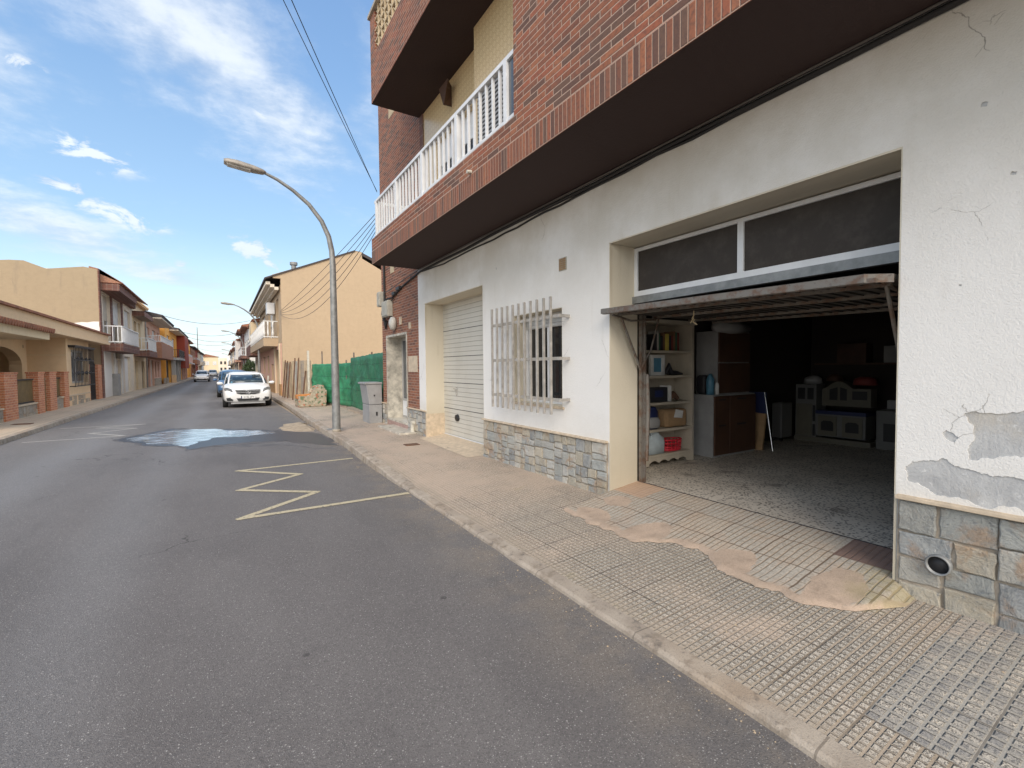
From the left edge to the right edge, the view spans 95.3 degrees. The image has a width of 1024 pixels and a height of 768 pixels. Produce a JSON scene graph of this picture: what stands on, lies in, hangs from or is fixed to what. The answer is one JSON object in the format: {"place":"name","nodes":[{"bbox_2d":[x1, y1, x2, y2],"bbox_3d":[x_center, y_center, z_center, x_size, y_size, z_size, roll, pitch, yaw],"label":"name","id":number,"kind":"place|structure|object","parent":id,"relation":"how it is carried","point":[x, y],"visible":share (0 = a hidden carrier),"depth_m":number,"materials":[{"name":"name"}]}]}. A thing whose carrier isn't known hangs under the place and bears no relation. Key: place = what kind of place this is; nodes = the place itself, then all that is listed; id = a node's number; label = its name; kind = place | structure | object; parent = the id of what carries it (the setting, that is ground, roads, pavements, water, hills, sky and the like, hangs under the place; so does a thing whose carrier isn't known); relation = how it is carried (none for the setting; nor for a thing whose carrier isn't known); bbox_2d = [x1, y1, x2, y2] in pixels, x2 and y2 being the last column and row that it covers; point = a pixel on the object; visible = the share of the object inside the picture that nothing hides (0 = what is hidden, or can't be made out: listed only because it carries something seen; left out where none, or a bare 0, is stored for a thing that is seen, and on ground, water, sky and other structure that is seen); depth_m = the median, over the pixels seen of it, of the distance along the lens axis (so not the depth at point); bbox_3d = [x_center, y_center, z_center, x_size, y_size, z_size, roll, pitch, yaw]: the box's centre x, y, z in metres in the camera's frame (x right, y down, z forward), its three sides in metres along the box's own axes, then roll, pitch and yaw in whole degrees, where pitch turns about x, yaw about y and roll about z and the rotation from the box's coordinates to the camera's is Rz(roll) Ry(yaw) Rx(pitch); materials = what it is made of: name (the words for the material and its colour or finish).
{"place":"outdoors","nodes":[
{"label":"outdoors","id":0,"kind":"place"},
{"bbox_2d":[0,260,147,397],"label":"house","id":1,"kind":"structure","parent":0,"point":[94,298],"depth_m":24.18,"materials":[{"name":"beige paint"}]},
{"bbox_2d":[102,294,106,332],"bbox_3d":[-22.626,-3.654,25.807,0.055,2.600,1.900,-2,3,-32],"label":"window","id":2,"kind":"structure","parent":1,"relation":"in","point":[104,302],"depth_m":26.10,"materials":[{"name":"white glass"}]},
{"bbox_2d":[112,301,118,342],"bbox_3d":[-24.184,-3.733,28.311,0.055,2.600,2.600,-2,3,-32],"label":"window","id":3,"kind":"structure","parent":1,"relation":"in","point":[115,310],"depth_m":28.74,"materials":[{"name":"white metal"}]},
{"bbox_2d":[124,311,127,327],"bbox_3d":[-26.164,-3.833,31.494,0.055,2.200,2.300,-2,3,-32],"label":"window","id":4,"kind":"structure","parent":1,"relation":"in","point":[125,313],"depth_m":31.78,"materials":[{"name":"white glass"}]},
{"bbox_2d":[124,357,128,391],"bbox_3d":[-25.890,-0.646,31.176,0.050,2.350,2.300,-2,3,-32],"label":"garage door","id":5,"kind":"structure","parent":1,"relation":"in","point":[125,358],"depth_m":31.65,"materials":[{"name":"white paint"}]},
{"bbox_2d":[0,377,193,444],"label":"pavement","id":6,"kind":"structure","parent":0,"point":[9,432],"depth_m":15.73,"materials":[{"name":"concrete"}]},
{"bbox_2d":[0,371,90,422],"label":"boundary wall","id":7,"kind":"structure","parent":6,"relation":"on","point":[32,393],"depth_m":15.72,"materials":[{"name":"brick"}]},
{"bbox_2d":[0,300,110,405],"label":"bungalow","id":8,"kind":"object","parent":6,"relation":"on","point":[32,341],"visible":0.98,"depth_m":18.39,"materials":[{"name":"paint"}]},
{"bbox_2d":[68,345,95,386],"bbox_3d":[-19.154,-0.784,20.694,0.440,1.740,3.560,-2,3,-32],"label":"window","id":9,"kind":"structure","parent":8,"relation":"in","point":[77,361],"depth_m":20.56,"materials":[{"name":"metal"}]},
{"bbox_2d":[89,361,102,399],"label":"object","id":10,"kind":"structure","parent":6,"relation":"on","point":[96,390],"depth_m":23.59,"materials":[{"name":"black metal"}]},
{"bbox_2d":[131,301,156,389],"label":"house","id":11,"kind":"structure","parent":0,"point":[140,316],"depth_m":35.56,"materials":[{"name":"beige paint"}]},
{"bbox_2d":[145,322,148,387],"bbox_3d":[-30.311,-2.811,38.666,0.092,6.300,0.092,-1,2,-9],"label":"drainpipe","id":12,"kind":"object","parent":11,"relation":"attached to","point":[146,358],"visible":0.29,"depth_m":38.67,"materials":[{"name":"metal"}]},
{"bbox_2d":[144,311,173,386],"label":"house","id":13,"kind":"structure","parent":0,"point":[164,351],"depth_m":42.78,"materials":[{"name":"brown brick"}]},
{"bbox_2d":[0,0,379,363],"label":"sky","id":14,"kind":"structure","parent":0,"point":[120,120],"materials":[{"name":"blue"}]},
{"bbox_2d":[187,340,193,377],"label":"house","id":15,"kind":"structure","parent":0,"point":[189,370],"depth_m":89.44,"materials":[{"name":"orange paint"}]},
{"bbox_2d":[195,349,199,370],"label":"house","id":16,"kind":"structure","parent":0,"point":[196,354],"depth_m":115.23,"materials":[{"name":"brown metal"}]},
{"bbox_2d":[197,352,204,369],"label":"house","id":17,"kind":"structure","parent":0,"point":[202,363],"depth_m":126.49,"materials":[{"name":"paint"}]},
{"bbox_2d":[235,329,244,369],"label":"house","id":18,"kind":"structure","parent":0,"point":[240,335],"depth_m":65.42,"materials":[{"name":"paint"}]},
{"bbox_2d":[246,318,259,371],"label":"house","id":19,"kind":"structure","parent":0,"point":[251,326],"depth_m":40.64,"materials":[{"name":"paint"}]},
{"bbox_2d":[272,399,301,419],"bbox_3d":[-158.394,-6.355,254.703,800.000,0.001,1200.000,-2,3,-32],"label":"ground","id":20,"kind":"structure","parent":0,"point":[282,406],"depth_m":19.48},
{"bbox_2d":[159,327,188,383],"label":"house","id":21,"kind":"structure","parent":20,"relation":"on","point":[171,370],"depth_m":57.05,"materials":[{"name":"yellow paint"}]},
{"bbox_2d":[182,339,192,378],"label":"house","id":22,"kind":"structure","parent":20,"relation":"on","point":[184,373],"depth_m":75.20,"materials":[{"name":"brown metal"}]},
{"bbox_2d":[190,346,199,376],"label":"house","id":23,"kind":"structure","parent":20,"relation":"on","point":[197,361],"depth_m":96.30,"materials":[{"name":"paint"}]},
{"bbox_2d":[219,358,226,371],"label":"end block","id":24,"kind":"structure","parent":20,"relation":"on","point":[222,363],"depth_m":222.51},
{"bbox_2d":[227,355,230,369],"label":"end block","id":25,"kind":"structure","parent":20,"relation":"on","point":[228,359],"depth_m":220.28,"materials":[{"name":"white paint"}]},
{"bbox_2d":[221,330,244,367],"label":"street lamp","id":26,"kind":"object","parent":20,"relation":"on","point":[242,344],"visible":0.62,"depth_m":52.72,"materials":[{"name":"metal"}]},
{"bbox_2d":[231,341,238,369],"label":"house","id":27,"kind":"structure","parent":20,"relation":"on","point":[232,357],"depth_m":88.87,"materials":[{"name":"paint"}]},
{"bbox_2d":[234,339,240,369],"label":"house","id":28,"kind":"structure","parent":20,"relation":"on","point":[237,347],"depth_m":71.22,"materials":[{"name":"paint"}]},
{"bbox_2d":[238,324,254,369],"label":"house","id":29,"kind":"structure","parent":20,"relation":"on","point":[244,329],"depth_m":53.48,"materials":[{"name":"white paint"}]},
{"bbox_2d":[249,250,382,395],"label":"gable house","id":30,"kind":"structure","parent":20,"relation":"on","point":[277,337],"depth_m":26.76,"materials":[{"name":"beige paint"}]},
{"bbox_2d":[367,0,1023,634],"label":"apartment building","id":31,"kind":"structure","parent":20,"relation":"on","point":[875,196],"depth_m":4.17,"materials":[{"name":"white paint"}]},
{"bbox_2d":[283,0,369,176],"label":"overhead cable","id":32,"kind":"object","parent":31,"relation":"attached to","point":[324,84],"visible":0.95,"depth_m":8.65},
{"bbox_2d":[280,233,374,318],"bbox_3d":[-7.969,-3.616,18.673,0.018,1.530,15.619,-2,3,-35],"label":"overhead cable","id":33,"kind":"object","parent":31,"relation":"attached to","point":[342,281],"visible":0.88,"depth_m":14.95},
{"bbox_2d":[281,219,374,311],"bbox_3d":[-7.974,-4.157,18.653,0.018,1.048,15.616,-2,3,-35],"label":"overhead cable","id":34,"kind":"object","parent":31,"relation":"attached to","point":[337,263],"visible":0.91,"depth_m":14.94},
{"bbox_2d":[282,214,374,309],"bbox_3d":[-7.975,-4.238,18.650,0.018,1.086,15.616,-2,3,-35],"label":"overhead cable","id":35,"kind":"object","parent":31,"relation":"attached to","point":[329,263],"visible":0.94,"depth_m":16.70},
{"bbox_2d":[282,223,374,312],"bbox_3d":[-7.973,-3.997,18.659,0.018,1.168,15.617,-2,3,-35],"label":"overhead cable","id":36,"kind":"object","parent":31,"relation":"attached to","point":[337,271],"visible":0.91,"depth_m":15.34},
{"bbox_2d":[283,228,374,314],"bbox_3d":[-7.971,-3.811,18.666,0.018,1.340,15.618,-2,3,-35],"label":"overhead cable","id":37,"kind":"object","parent":31,"relation":"attached to","point":[342,273],"visible":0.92,"depth_m":14.74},
{"bbox_2d":[291,0,376,191],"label":"overhead cable","id":38,"kind":"object","parent":31,"relation":"attached to","point":[330,88],"visible":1,"depth_m":7.97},
{"bbox_2d":[401,338,406,417],"bbox_3d":[-2.493,-0.146,11.681,0.065,2.070,1.470,-2,3,-32],"label":"entrance door","id":39,"kind":"structure","parent":31,"relation":"in","point":[404,382],"depth_m":12.18,"materials":[{"name":"metal"}]},
{"bbox_2d":[440,110,472,175],"bbox_3d":[-0.960,-3.609,8.478,0.050,2.100,1.600,-2,3,-32],"label":"balcony door","id":40,"kind":"structure","parent":31,"relation":"in","point":[471,113],"depth_m":8.21,"materials":[{"name":"white metal"}]},
{"bbox_2d":[443,294,483,444],"bbox_3d":[-0.795,-0.280,8.945,0.100,2.790,2.560,-2,3,-32],"label":"garage door","id":41,"kind":"structure","parent":31,"relation":"in","point":[462,319],"depth_m":9.17,"materials":[{"name":"white metal"}]},
{"bbox_2d":[491,296,569,414],"bbox_3d":[0.339,-0.374,6.469,0.519,1.460,1.644,-2,3,-32],"label":"window grille","id":42,"kind":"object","parent":31,"relation":"in","point":[537,358],"depth_m":6.42,"materials":[{"name":"white metal"}]},
{"bbox_2d":[422,59,851,271],"bbox_3d":[0.186,-2.246,6.466,0.026,0.107,7.901,-2,3,-32],"label":"sagging wall cable","id":43,"kind":"object","parent":31,"relation":"attached to","point":[652,157],"visible":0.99,"depth_m":4.70,"materials":[{"name":"rubber"}]},
{"bbox_2d":[385,0,949,292],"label":"thin wall cable","id":44,"kind":"object","parent":31,"relation":"attached to","point":[929,8],"visible":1,"depth_m":3.69,"materials":[{"name":"rubber"}]},
{"bbox_2d":[646,318,695,466],"bbox_3d":[2.056,0.111,6.460,1.100,1.960,0.330,-2,3,-32],"label":"bookshelf","id":45,"kind":"object","parent":31,"relation":"on","point":[681,360],"visible":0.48,"depth_m":6.63,"materials":[{"name":"wood"}]},
{"bbox_2d":[646,334,656,349],"bbox_3d":[1.884,-0.563,6.302,0.038,0.220,0.160,-2,3,-32],"label":"book","id":46,"kind":"object","parent":45,"relation":"on","point":[649,338],"visible":0.56,"depth_m":6.29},
{"bbox_2d":[648,331,658,349],"bbox_3d":[1.915,-0.584,6.322,0.029,0.259,0.160,-2,3,-32],"label":"book","id":47,"kind":"object","parent":45,"relation":"on","point":[652,332],"visible":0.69,"depth_m":6.26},
{"bbox_2d":[650,406,659,429],"bbox_3d":[1.860,0.457,6.321,0.340,0.298,0.198,-2,3,-32],"label":"plastic bag","id":48,"kind":"object","parent":45,"relation":"on","point":[654,421],"visible":0.58,"depth_m":6.25,"materials":[{"name":"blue plastic"}]},
{"bbox_2d":[649,355,664,375],"bbox_3d":[1.970,-0.255,6.342,0.270,0.278,0.040,-2,3,-32],"label":"picture frame","id":49,"kind":"object","parent":45,"relation":"on","point":[656,365],"visible":0.96,"depth_m":6.33,"materials":[{"name":"wood"}]},
{"bbox_2d":[649,432,664,454],"bbox_3d":[1.912,0.790,6.367,0.360,0.309,0.192,-2,3,-32],"label":"plastic jug","id":50,"kind":"object","parent":45,"relation":"on","point":[656,443],"visible":0.66,"depth_m":6.29,"materials":[{"name":"plastic"}]},
{"bbox_2d":[660,336,662,349],"bbox_3d":[1.978,-0.554,6.361,0.048,0.196,0.160,-2,3,-32],"label":"book","id":51,"kind":"object","parent":45,"relation":"on","point":[661,342],"visible":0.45,"depth_m":6.29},
{"bbox_2d":[660,333,664,349],"bbox_3d":[2.018,-0.577,6.386,0.040,0.239,0.160,-2,3,-32],"label":"book","id":52,"kind":"object","parent":45,"relation":"on","point":[662,334],"visible":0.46,"depth_m":6.32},
{"bbox_2d":[664,331,674,350],"bbox_3d":[2.193,-0.595,6.494,0.039,0.264,0.160,-2,3,-32],"label":"book","id":53,"kind":"object","parent":45,"relation":"on","point":[672,333],"visible":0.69,"depth_m":6.43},
{"bbox_2d":[658,408,685,427],"bbox_3d":[2.252,0.470,6.561,0.440,0.249,0.186,-2,3,-32],"label":"cardboard box","id":54,"kind":"object","parent":45,"relation":"on","point":[671,417],"visible":0.9,"depth_m":6.46,"materials":[{"name":"cardboard"}]},
{"bbox_2d":[664,437,681,450],"bbox_3d":[2.249,0.850,6.586,0.386,0.168,0.203,-2,3,-32],"label":"plastic basket","id":55,"kind":"object","parent":45,"relation":"on","point":[672,447],"visible":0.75,"depth_m":6.52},
{"bbox_2d":[675,332,676,350],"bbox_3d":[2.230,-0.590,6.517,0.041,0.252,0.160,-2,3,-32],"label":"book","id":56,"kind":"object","parent":45,"relation":"on","point":[675,341],"visible":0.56,"depth_m":6.45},
{"bbox_2d":[384,0,968,299],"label":"thick wall cable","id":57,"kind":"object","parent":31,"relation":"attached to","point":[936,12],"visible":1,"depth_m":3.61,"materials":[{"name":"rubber"}]},
{"bbox_2d":[694,392,755,457],"bbox_3d":[3.253,0.598,7.194,1.040,0.910,0.455,-2,3,-32],"label":"base cabinet","id":58,"kind":"object","parent":31,"relation":"on","point":[724,424],"visible":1,"depth_m":6.94,"materials":[{"name":"brown wood"}]},
{"bbox_2d":[706,374,714,394],"bbox_3d":[2.914,0.003,6.855,0.120,0.308,0.117,-2,3,-32],"label":"plastic bottle","id":59,"kind":"object","parent":58,"relation":"on","point":[710,382],"visible":1,"depth_m":6.81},
{"bbox_2d":[715,382,718,394],"bbox_3d":[3.021,0.066,6.877,0.060,0.178,0.058,-2,3,-32],"label":"plastic bottle","id":60,"kind":"object","parent":58,"relation":"on","point":[716,388],"visible":1,"depth_m":6.85,"materials":[{"name":"plastic"}]},
{"bbox_2d":[696,331,749,393],"bbox_3d":[3.277,-0.330,7.221,0.800,0.938,0.385,-2,3,-32],"label":"tall cupboard","id":61,"kind":"object","parent":58,"relation":"on","point":[723,359],"visible":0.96,"depth_m":7.03,"materials":[{"name":"grey wood"}]},
{"bbox_2d":[711,322,751,333],"bbox_3d":[3.209,-0.835,6.859,0.770,0.192,0.240,-2,3,-32],"label":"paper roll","id":62,"kind":"object","parent":61,"relation":"on","point":[736,328],"visible":0.87,"depth_m":6.75,"materials":[{"name":"paper"}]},
{"bbox_2d":[601,273,898,481],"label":"tilting door","id":63,"kind":"structure","parent":31,"relation":"in","point":[862,293],"depth_m":4.32,"materials":[{"name":"metal"}]},
{"bbox_2d":[755,413,766,449],"bbox_3d":[3.870,0.742,7.497,0.100,0.590,0.400,-2,3,-32],"label":"flattened carton","id":64,"kind":"object","parent":31,"relation":"on","point":[760,423],"visible":0.36,"depth_m":7.38,"materials":[{"name":"cardboard"}]},
{"bbox_2d":[749,391,772,450],"bbox_3d":[3.958,0.564,7.422,0.138,0.953,0.528,-2,2,-25],"label":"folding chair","id":65,"kind":"object","parent":31,"relation":"on","point":[761,402],"visible":0.57,"depth_m":7.40,"materials":[{"name":"blue metal"}]},
{"bbox_2d":[794,381,876,447],"bbox_3d":[5.550,0.477,7.992,0.390,1.050,1.160,-2,3,-32],"label":"toy kitchen","id":66,"kind":"object","parent":31,"relation":"on","point":[816,420],"visible":0.97,"depth_m":7.89,"materials":[{"name":"white laminate"}]},
{"bbox_2d":[803,376,822,383],"bbox_3d":[5.401,-0.076,8.365,0.280,0.148,0.285,-2,3,-32],"label":"bundle","id":67,"kind":"object","parent":66,"relation":"on","point":[812,379],"visible":0.96,"depth_m":8.27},
{"bbox_2d":[826,374,843,380],"bbox_3d":[5.585,-0.111,8.066,0.280,0.120,0.238,-2,3,-32],"label":"bundle","id":68,"kind":"object","parent":66,"relation":"on","point":[834,377],"visible":1,"depth_m":7.99,"materials":[{"name":"brown fabric"}]},
{"bbox_2d":[853,377,877,385],"bbox_3d":[5.824,-0.050,7.686,0.280,0.138,0.333,-2,3,-32],"label":"bundle","id":69,"kind":"object","parent":66,"relation":"on","point":[870,381],"visible":1,"depth_m":7.59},
{"bbox_2d":[814,363,896,364],"bbox_3d":[6.500,-0.336,7.567,0.340,0.030,2.800,-2,3,-32],"label":"wall shelf","id":70,"kind":"object","parent":31,"relation":"attached to","point":[851,363],"depth_m":8.17,"materials":[{"name":"brown wood"}]},
{"bbox_2d":[837,343,872,362],"bbox_3d":[6.071,-0.545,8.266,0.260,0.340,0.450,-2,3,-32],"label":"storage box","id":71,"kind":"object","parent":70,"relation":"on","point":[856,353],"visible":1,"depth_m":8.14,"materials":[{"name":"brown wood"}]},
{"bbox_2d":[884,345,896,362],"bbox_3d":[6.441,-0.496,7.673,0.260,0.280,0.450,-2,3,-32],"label":"storage box","id":72,"kind":"object","parent":70,"relation":"on","point":[890,353],"visible":0.45,"depth_m":7.72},
{"bbox_2d":[876,400,895,450],"bbox_3d":[6.112,0.650,7.251,0.508,0.750,0.580,-2,3,-32],"label":"stove","id":73,"kind":"object","parent":31,"relation":"on","point":[885,427],"visible":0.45,"depth_m":7.27,"materials":[{"name":"white metal"}]},
{"bbox_2d":[883,424,895,442],"bbox_3d":[5.905,0.762,7.114,0.007,0.280,0.400,-2,3,-32],"label":"oven window","id":74,"kind":"structure","parent":73,"relation":"in","point":[889,430],"depth_m":7.21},
{"bbox_2d":[0,373,824,767],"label":"road","id":75,"kind":"structure","parent":0,"point":[160,607],"depth_m":2.82,"materials":[{"name":"asphalt"}]},
{"bbox_2d":[22,424,140,442],"bbox_3d":[-10.909,1.245,12.146,1.906,0.002,2.990,-2,3,-32],"label":"road marking","id":76,"kind":"object","parent":75,"relation":"on","point":[96,433],"visible":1,"depth_m":11.62,"materials":[{"name":"white paint"}]},
{"bbox_2d":[192,370,210,381],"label":"moving car","id":77,"kind":"object","parent":75,"relation":"on","point":[201,375],"visible":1,"depth_m":60.35,"materials":[{"name":"white"}]},
{"bbox_2d":[203,354,218,372],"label":"end house","id":78,"kind":"structure","parent":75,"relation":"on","point":[211,362],"depth_m":197.29,"materials":[{"name":"paint"}]},
{"bbox_2d":[208,370,217,375],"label":"moving car","id":79,"kind":"object","parent":75,"relation":"on","point":[213,372],"visible":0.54,"depth_m":99.60,"materials":[{"name":"silver metal"}]},
{"bbox_2d":[113,428,341,450],"bbox_3d":[-6.476,1.259,10.783,6.974,0.001,2.880,0,2,26],"label":"damp fringe","id":80,"kind":"object","parent":75,"relation":"on","point":[236,445],"visible":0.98,"depth_m":9.86,"materials":[{"name":"asphalt"}]},
{"bbox_2d":[119,429,338,448],"bbox_3d":[-6.404,1.258,10.768,6.028,0.002,2.848,0,2,10],"label":"wet patch","id":81,"kind":"object","parent":75,"relation":"on","point":[302,437],"visible":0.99,"depth_m":10.59,"materials":[{"name":"asphalt"}]},
{"bbox_2d":[126,429,274,445],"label":"puddle","id":82,"kind":"object","parent":81,"relation":"on","point":[189,437],"visible":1,"depth_m":11.22,"materials":[{"name":"liquid"}]},
{"bbox_2d":[213,370,245,396],"bbox_3d":[-16.878,-0.073,28.348,2.160,1.550,4.392,-2,3,-32],"label":"parked car","id":83,"kind":"object","parent":75,"relation":"on","point":[222,375],"visible":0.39,"depth_m":27.23,"materials":[{"name":"blue"}]},
{"bbox_2d":[217,372,273,406],"bbox_3d":[-12.123,0.182,21.235,2.200,1.480,4.402,-2,3,-32],"label":"parked car","id":84,"kind":"object","parent":75,"relation":"on","point":[245,387],"visible":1,"depth_m":19.73,"materials":[{"name":"white"}]},
{"bbox_2d":[279,422,314,431],"bbox_3d":[-5.938,1.138,12.777,0.830,0.084,2.500,-2,3,-32],"label":"sand heap","id":85,"kind":"object","parent":75,"relation":"on","point":[298,427],"visible":1,"depth_m":12.34,"materials":[{"name":"sand"}]},
{"bbox_2d":[236,458,409,519],"bbox_3d":[-2.858,1.377,6.618,1.910,0.002,2.866,-2,3,-32],"label":"road marking","id":86,"kind":"object","parent":75,"relation":"on","point":[271,507],"visible":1,"depth_m":5.87,"materials":[{"name":"yellow paint"}]},
{"bbox_2d":[271,394,879,767],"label":"kerb","id":87,"kind":"structure","parent":75,"relation":"on","point":[822,749],"depth_m":2.63,"materials":[{"name":"concrete"}]},
{"bbox_2d":[319,431,1006,766],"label":"grit","id":88,"kind":"object","parent":75,"relation":"on","point":[679,586],"visible":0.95,"depth_m":2.75,"materials":[{"name":"gravel"}]},
{"bbox_2d":[271,392,1023,767],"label":"pavement","id":89,"kind":"structure","parent":0,"point":[953,666],"depth_m":2.62,"materials":[{"name":"tile"}]},
{"bbox_2d":[221,302,260,372],"bbox_3d":[-17.786,-2.398,30.684,2.190,5.839,0.280,-2,3,-32],"label":"street lamp","id":90,"kind":"object","parent":89,"relation":"on","point":[259,360],"visible":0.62,"depth_m":31.05,"materials":[{"name":"metal"}]},
{"bbox_2d":[242,359,255,371],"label":"bush","id":91,"kind":"object","parent":89,"relation":"on","point":[249,364],"visible":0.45,"depth_m":48.27,"materials":[{"name":"green plant"}]},
{"bbox_2d":[224,158,340,431],"bbox_3d":[-4.975,-1.758,10.280,2.190,5.837,0.280,-2,3,-32],"label":"street lamp","id":92,"kind":"object","parent":89,"relation":"on","point":[250,168],"visible":0.97,"depth_m":10.74,"materials":[{"name":"metal"}]},
{"bbox_2d":[282,358,312,399],"bbox_3d":[-10.503,-0.247,22.423,0.334,1.989,6.406,-2,3,-36],"label":"board fence","id":93,"kind":"object","parent":89,"relation":"on","point":[295,381],"visible":0.76,"depth_m":22.18,"materials":[{"name":"wood"}]},
{"bbox_2d":[307,351,309,390],"bbox_3d":[-8.590,-0.278,19.694,0.080,2.250,0.080,-2,3,-32],"label":"white post","id":94,"kind":"object","parent":89,"relation":"on","point":[308,373],"visible":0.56,"depth_m":19.65,"materials":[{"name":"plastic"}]},
{"bbox_2d":[295,384,326,406],"bbox_3d":[-7.892,0.448,18.284,1.058,0.831,0.950,-2,3,-32],"label":"armchair","id":95,"kind":"object","parent":89,"relation":"on","point":[315,396],"visible":1,"depth_m":17.96,"materials":[{"name":"fabric"}]},
{"bbox_2d":[311,351,352,407],"bbox_3d":[-6.924,-0.208,18.082,0.314,2.200,4.469,-2,3,-40],"label":"netting fence","id":96,"kind":"object","parent":89,"relation":"on","point":[321,374],"visible":0.66,"depth_m":18.26,"materials":[{"name":"fabric"}]},
{"bbox_2d":[347,352,383,420],"bbox_3d":[-4.537,-0.075,14.582,0.351,2.150,4.651,-2,3,-32],"label":"netting fence","id":97,"kind":"object","parent":89,"relation":"on","point":[367,368],"visible":0.69,"depth_m":14.84,"materials":[{"name":"fabric"}]},
{"bbox_2d":[358,381,381,422],"bbox_3d":[-3.853,0.500,12.676,0.460,1.110,0.760,-2,3,-32],"label":"utility cabinet","id":98,"kind":"object","parent":89,"relation":"on","point":[371,393],"visible":0.98,"depth_m":12.41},
{"bbox_2d":[378,424,415,434],"bbox_3d":[-2.707,1.101,10.957,0.420,0.115,1.700,-2,3,-32],"label":"doorstep","id":99,"kind":"object","parent":89,"relation":"on","point":[396,429],"depth_m":10.76,"materials":[{"name":"stone"}]},
{"bbox_2d":[421,433,483,456],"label":"ramp","id":100,"kind":"structure","parent":89,"relation":"on","point":[463,447],"depth_m":8.73,"materials":[{"name":"concrete"}]},
{"bbox_2d":[563,481,914,610],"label":"garage ramp","id":101,"kind":"structure","parent":89,"relation":"on","point":[801,564],"depth_m":3.63,"materials":[{"name":"concrete"}]},
{"bbox_2d":[650,387,667,402],"bbox_3d":[1.947,0.145,6.372,0.380,0.199,0.147,-2,3,-32],"label":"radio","id":102,"kind":"object","parent":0,"point":[658,394],"visible":0.6,"depth_m":6.32,"materials":[{"name":"black plastic"}]},
{"bbox_2d":[660,385,670,400],"bbox_3d":[2.136,0.129,6.493,0.050,0.219,0.160,-2,3,-32],"label":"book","id":103,"kind":"object","parent":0,"point":[669,393],"visible":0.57,"depth_m":6.43,"materials":[{"name":"paper"}]},
{"bbox_2d":[665,363,682,374],"bbox_3d":[2.267,-0.211,6.532,0.333,0.174,0.078,-2,2,-25],"label":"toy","id":104,"kind":"object","parent":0,"point":[669,370],"visible":0.92,"depth_m":6.48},
{"bbox_2d":[671,391,678,399],"bbox_3d":[2.272,0.163,6.555,0.190,0.135,0.100,-2,3,-32],"label":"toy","id":105,"kind":"object","parent":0,"point":[674,395],"visible":0.67,"depth_m":6.52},
{"bbox_2d":[697,375,707,393],"bbox_3d":[2.868,0.007,7.015,0.110,0.288,0.160,-2,3,-32],"label":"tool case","id":106,"kind":"object","parent":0,"point":[701,384],"visible":0.83,"depth_m":6.97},
{"bbox_2d":[772,402,791,440],"bbox_3d":[4.825,0.661,8.335,0.350,0.668,0.180,-2,3,-32],"label":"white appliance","id":107,"kind":"object","parent":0,"point":[781,420],"visible":0.99,"depth_m":8.25,"materials":[{"name":"metal"}]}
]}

